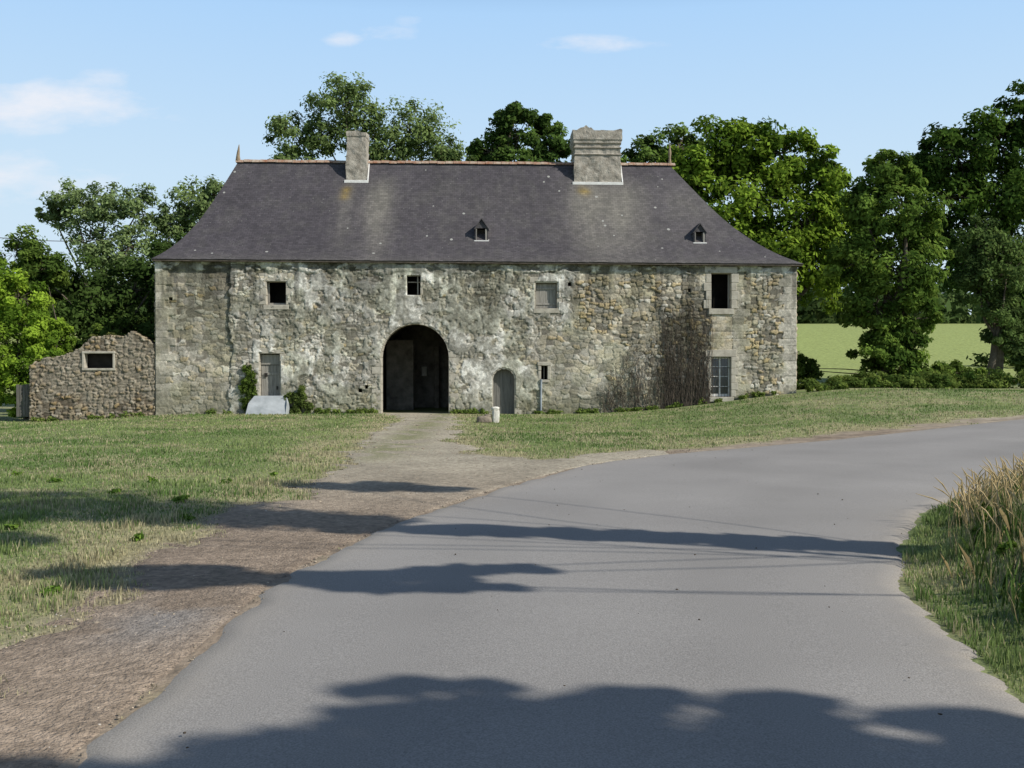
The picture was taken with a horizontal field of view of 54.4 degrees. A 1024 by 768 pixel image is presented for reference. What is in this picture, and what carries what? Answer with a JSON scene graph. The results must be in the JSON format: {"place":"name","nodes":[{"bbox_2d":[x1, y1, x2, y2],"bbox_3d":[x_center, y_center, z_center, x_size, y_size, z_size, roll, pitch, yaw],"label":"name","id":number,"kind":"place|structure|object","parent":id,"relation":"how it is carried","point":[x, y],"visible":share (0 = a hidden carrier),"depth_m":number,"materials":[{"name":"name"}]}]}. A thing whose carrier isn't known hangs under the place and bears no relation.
{"place":"outdoors","nodes":[
{"label":"outdoors","id":0,"kind":"place"},
{"bbox_2d":[0,413,699,767],"bbox_3d":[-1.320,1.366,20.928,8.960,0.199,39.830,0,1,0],"label":"gravel path","id":1,"kind":"structure","parent":0,"point":[89,681],"depth_m":7.82,"materials":[{"name":"brown gravel"}]},
{"bbox_2d":[0,324,1023,767],"bbox_3d":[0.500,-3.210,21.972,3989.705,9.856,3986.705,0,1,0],"label":"ground","id":2,"kind":"structure","parent":0,"point":[828,344],"depth_m":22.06,"materials":[{"name":"green plant"}]},
{"bbox_2d":[16,384,29,416],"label":"wooden gate","id":3,"kind":"structure","parent":2,"relation":"on","point":[22,401],"depth_m":40.54,"materials":[{"name":"grey wood"}]},
{"bbox_2d":[0,258,76,418],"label":"hazel shrub","id":4,"kind":"object","parent":2,"relation":"on","point":[40,335],"visible":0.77,"depth_m":42.28,"materials":[{"name":"green plant"}]},
{"bbox_2d":[0,223,131,349],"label":"elder shrub","id":5,"kind":"object","parent":2,"relation":"on","point":[34,262],"visible":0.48,"depth_m":45.77,"materials":[{"name":"green plant"}]},
{"bbox_2d":[0,236,141,241],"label":"power line","id":6,"kind":"object","parent":2,"relation":"on","point":[64,241],"visible":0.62,"depth_m":52.14,"materials":[{"name":"black metal"}]},
{"bbox_2d":[29,331,155,421],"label":"ruined stone wall","id":7,"kind":"structure","parent":2,"relation":"on","point":[66,387],"depth_m":40.45,"materials":[{"name":"stone"}]},
{"bbox_2d":[34,332,116,361],"bbox_3d":[-17.783,-1.470,40.586,3.362,1.316,0.409,0,1,0],"label":"wall top ivy","id":8,"kind":"object","parent":7,"relation":"on","point":[72,351],"depth_m":40.54,"materials":[{"name":"green plant"}]},
{"bbox_2d":[82,351,114,370],"bbox_3d":[-16.814,-0.969,40.695,1.500,1.000,0.611,0,1,-3],"label":"window opening","id":9,"kind":"structure","parent":7,"relation":"on","point":[99,360],"depth_m":40.96,"materials":[{"name":"stone"}]},
{"bbox_2d":[14,232,186,349],"bbox_3d":[-20.265,-2.954,49.814,10.002,9.337,5.020,0,1,0],"label":"holly tree","id":10,"kind":"object","parent":2,"relation":"on","point":[76,314],"visible":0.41,"depth_m":49.20,"materials":[{"name":"green plant"}]},
{"bbox_2d":[34,178,170,320],"bbox_3d":[-22.063,-4.962,55.956,8.892,13.262,5.346,0,1,-21],"label":"poplar tree","id":11,"kind":"object","parent":2,"relation":"on","point":[60,207],"visible":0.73,"depth_m":55.37,"materials":[{"name":"green plant"}]},
{"bbox_2d":[4,471,277,595],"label":"lawn weeds","id":12,"kind":"object","parent":2,"relation":"on","point":[140,536],"visible":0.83,"depth_m":12.35,"materials":[{"name":"green plant"}]},
{"bbox_2d":[153,174,224,243],"bbox_3d":[-18.065,-5.134,56.750,5.004,13.565,4.552,0,1,0],"label":"poplar tree","id":13,"kind":"object","parent":2,"relation":"on","point":[188,215],"visible":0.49,"depth_m":56.18,"materials":[{"name":"green plant"}]},
{"bbox_2d":[245,396,289,414],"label":"concrete ramp","id":14,"kind":"structure","parent":2,"relation":"on","point":[269,404],"depth_m":39.99,"materials":[{"name":"grey concrete"}]},
{"bbox_2d":[283,384,313,413],"bbox_3d":[-8.718,0.726,40.513,1.336,1.443,0.556,0,1,0],"label":"garden shrub","id":15,"kind":"object","parent":2,"relation":"on","point":[298,400],"visible":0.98,"depth_m":40.44,"materials":[{"name":"green plant"}]},
{"bbox_2d":[262,71,476,161],"bbox_3d":[-8.289,-8.385,58.039,12.440,19.516,5.016,0,1,0],"label":"ash tree","id":16,"kind":"object","parent":2,"relation":"on","point":[416,136],"visible":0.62,"depth_m":57.20,"materials":[{"name":"green plant"}]},
{"bbox_2d":[29,390,776,421],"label":"wall foot weeds","id":17,"kind":"object","parent":2,"relation":"on","point":[465,411],"depth_m":40.83,"materials":[{"name":"green plant"}]},
{"bbox_2d":[151,125,802,415],"bbox_3d":[-1.412,-4.804,45.048,26.702,13.589,8.620,0,1,-2],"label":"stone farmhouse","id":18,"kind":"object","parent":2,"relation":"on","point":[356,279],"visible":0.89,"depth_m":41.31,"materials":[{"name":"stone"}]},
{"bbox_2d":[238,363,257,412],"bbox_3d":[-10.776,0.218,40.611,0.819,2.188,0.471,0,1,0],"label":"ivy","id":19,"kind":"object","parent":18,"relation":"attached to","point":[246,382],"visible":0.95,"depth_m":40.54,"materials":[{"name":"green plant"}]},
{"bbox_2d":[261,355,280,395],"bbox_3d":[-9.910,0.058,40.962,0.800,2.540,0.090,0,1,-2],"label":"plank door","id":20,"kind":"structure","parent":18,"relation":"in","point":[270,364],"depth_m":40.95,"materials":[{"name":"grey wood"}]},
{"bbox_2d":[270,282,285,302],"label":"window","id":21,"kind":"structure","parent":18,"relation":"in","point":[277,291],"depth_m":42.34,"materials":[{"name":"black glass"}]},
{"bbox_2d":[408,277,420,294],"bbox_3d":[-4.091,-4.071,41.981,0.970,1.220,1.160,0,1,-2],"label":"upper middle window room","id":22,"kind":"structure","parent":18,"relation":"in","point":[412,287],"depth_m":42.56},
{"bbox_2d":[268,274,728,308],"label":"old window frames","id":23,"kind":"structure","parent":18,"relation":"in","point":[417,282],"depth_m":40.97,"materials":[{"name":"grey wood"}]},
{"bbox_2d":[493,369,513,413],"bbox_3d":[-0.345,0.402,41.371,0.867,2.045,0.045,0,1,-2],"label":"small arched door","id":24,"kind":"structure","parent":18,"relation":"in","point":[503,380],"depth_m":41.35,"materials":[{"name":"grey wood"}]},
{"bbox_2d":[540,366,547,379],"bbox_3d":[1.295,-0.478,42.218,0.670,0.970,1.160,0,1,-2],"label":"small window room","id":25,"kind":"structure","parent":18,"relation":"in","point":[543,370],"depth_m":42.80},
{"bbox_2d":[596,296,718,412],"bbox_3d":[5.927,-1.218,41.265,5.521,4.904,0.383,0,1,-2],"label":"dead creeper","id":26,"kind":"object","parent":18,"relation":"attached to","point":[679,375],"visible":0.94,"depth_m":41.27,"materials":[{"name":"brown plant"}]},
{"bbox_2d":[711,274,727,308],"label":"window","id":27,"kind":"structure","parent":18,"relation":"in","point":[719,282],"depth_m":43.05,"materials":[{"name":"black glass"}]},
{"bbox_2d":[711,359,727,393],"bbox_3d":[8.685,-0.299,41.705,0.780,1.560,0.008,0,1,-2],"label":"french window glass","id":28,"kind":"structure","parent":18,"relation":"in","point":[723,362],"depth_m":41.71,"materials":[{"name":"grey glass"}]},
{"bbox_2d":[711,357,728,395],"bbox_3d":[8.686,-0.298,41.683,0.830,1.640,0.072,0,1,-2],"label":"french window frame","id":29,"kind":"structure","parent":18,"relation":"in","point":[714,357],"depth_m":41.67,"materials":[{"name":"white paint"}]},
{"bbox_2d":[477,406,499,422],"bbox_3d":[-0.808,1.079,33.711,0.766,0.643,0.340,0,1,-11],"label":"guard stone","id":30,"kind":"object","parent":2,"relation":"on","point":[487,418],"visible":0.86,"depth_m":33.59,"materials":[{"name":"beige stone"}]},
{"bbox_2d":[0,263,990,330],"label":"distant trees","id":31,"kind":"object","parent":2,"relation":"on","point":[812,313],"visible":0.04,"depth_m":161.89,"materials":[{"name":"green plant"}]},
{"bbox_2d":[465,100,571,161],"bbox_3d":[0.617,-8.148,62.043,7.430,18.895,4.800,0,1,0],"label":"oak tree","id":32,"kind":"object","parent":2,"relation":"on","point":[503,140],"visible":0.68,"depth_m":61.10,"materials":[{"name":"green plant"}]},
{"bbox_2d":[620,122,706,162],"bbox_3d":[8.782,-7.341,59.831,6.628,16.679,4.155,0,1,-24],"label":"oak tree","id":33,"kind":"object","parent":2,"relation":"on","point":[650,151],"visible":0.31,"depth_m":59.23,"materials":[{"name":"green plant"}]},
{"bbox_2d":[657,114,900,315],"bbox_3d":[14.187,-6.970,52.767,13.433,14.913,6.813,0,1,0],"label":"chestnut tree","id":34,"kind":"object","parent":2,"relation":"on","point":[728,163],"visible":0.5,"depth_m":51.69,"materials":[{"name":"green plant"}]},
{"bbox_2d":[803,378,848,391],"bbox_3d":[13.086,0.143,41.550,2.313,0.790,0.880,0,1,-21],"label":"bush","id":35,"kind":"object","parent":2,"relation":"on","point":[810,384],"visible":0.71,"depth_m":41.25,"materials":[{"name":"green plant"}]},
{"bbox_2d":[822,148,954,376],"bbox_3d":[17.668,-5.315,46.690,5.756,11.630,4.714,0,1,23],"label":"lime tree","id":36,"kind":"object","parent":2,"relation":"on","point":[891,336],"visible":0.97,"depth_m":45.95,"materials":[{"name":"green plant"}]},
{"bbox_2d":[796,350,987,383],"bbox_3d":[18.085,-0.853,48.938,11.644,2.609,2.772,0,1,-11],"label":"laurel shrub","id":37,"kind":"object","parent":2,"relation":"on","point":[810,368],"visible":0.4,"depth_m":48.53,"materials":[{"name":"green plant"}]},
{"bbox_2d":[796,367,1023,389],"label":"hedge","id":38,"kind":"object","parent":2,"relation":"on","point":[943,380],"visible":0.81,"depth_m":43.84,"materials":[{"name":"green plant"}]},
{"bbox_2d":[896,79,1023,373],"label":"oak tree","id":39,"kind":"object","parent":2,"relation":"on","point":[974,190],"visible":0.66,"depth_m":60.76,"materials":[{"name":"green plant"}]},
{"bbox_2d":[915,452,1023,547],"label":"dry grass stalks","id":40,"kind":"object","parent":2,"relation":"on","point":[994,483],"visible":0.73,"depth_m":9.72,"materials":[{"name":"plant"}]},
{"bbox_2d":[941,461,1023,631],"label":"verge grass","id":41,"kind":"structure","parent":2,"relation":"on","point":[977,565],"depth_m":7.62,"materials":[{"name":"green plant"}]},
{"bbox_2d":[950,214,1023,376],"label":"willow tree","id":42,"kind":"object","parent":2,"relation":"on","point":[998,309],"visible":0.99,"depth_m":53.64,"materials":[{"name":"green plant"}]},
{"bbox_2d":[966,352,1014,367],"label":"field hedge","id":43,"kind":"object","parent":2,"relation":"on","point":[981,359],"visible":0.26,"depth_m":82.23,"materials":[{"name":"green plant"}]},
{"bbox_2d":[970,474,1023,612],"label":"verge weeds","id":44,"kind":"object","parent":2,"relation":"on","point":[1000,548],"visible":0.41,"depth_m":8.53,"materials":[{"name":"green plant"}]},
{"bbox_2d":[0,0,1023,314],"label":"sky","id":45,"kind":"structure","parent":0,"point":[159,93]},
{"bbox_2d":[77,419,1023,767],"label":"asphalt road","id":46,"kind":"structure","parent":0,"point":[813,637],"depth_m":5.84,"materials":[{"name":"grey asphalt"}]},
{"bbox_2d":[183,446,942,747],"bbox_3d":[2.217,1.428,12.706,5.328,0.028,17.954,0,1,8],"label":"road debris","id":47,"kind":"object","parent":46,"relation":"on","point":[638,613],"visible":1,"depth_m":6.46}
]}

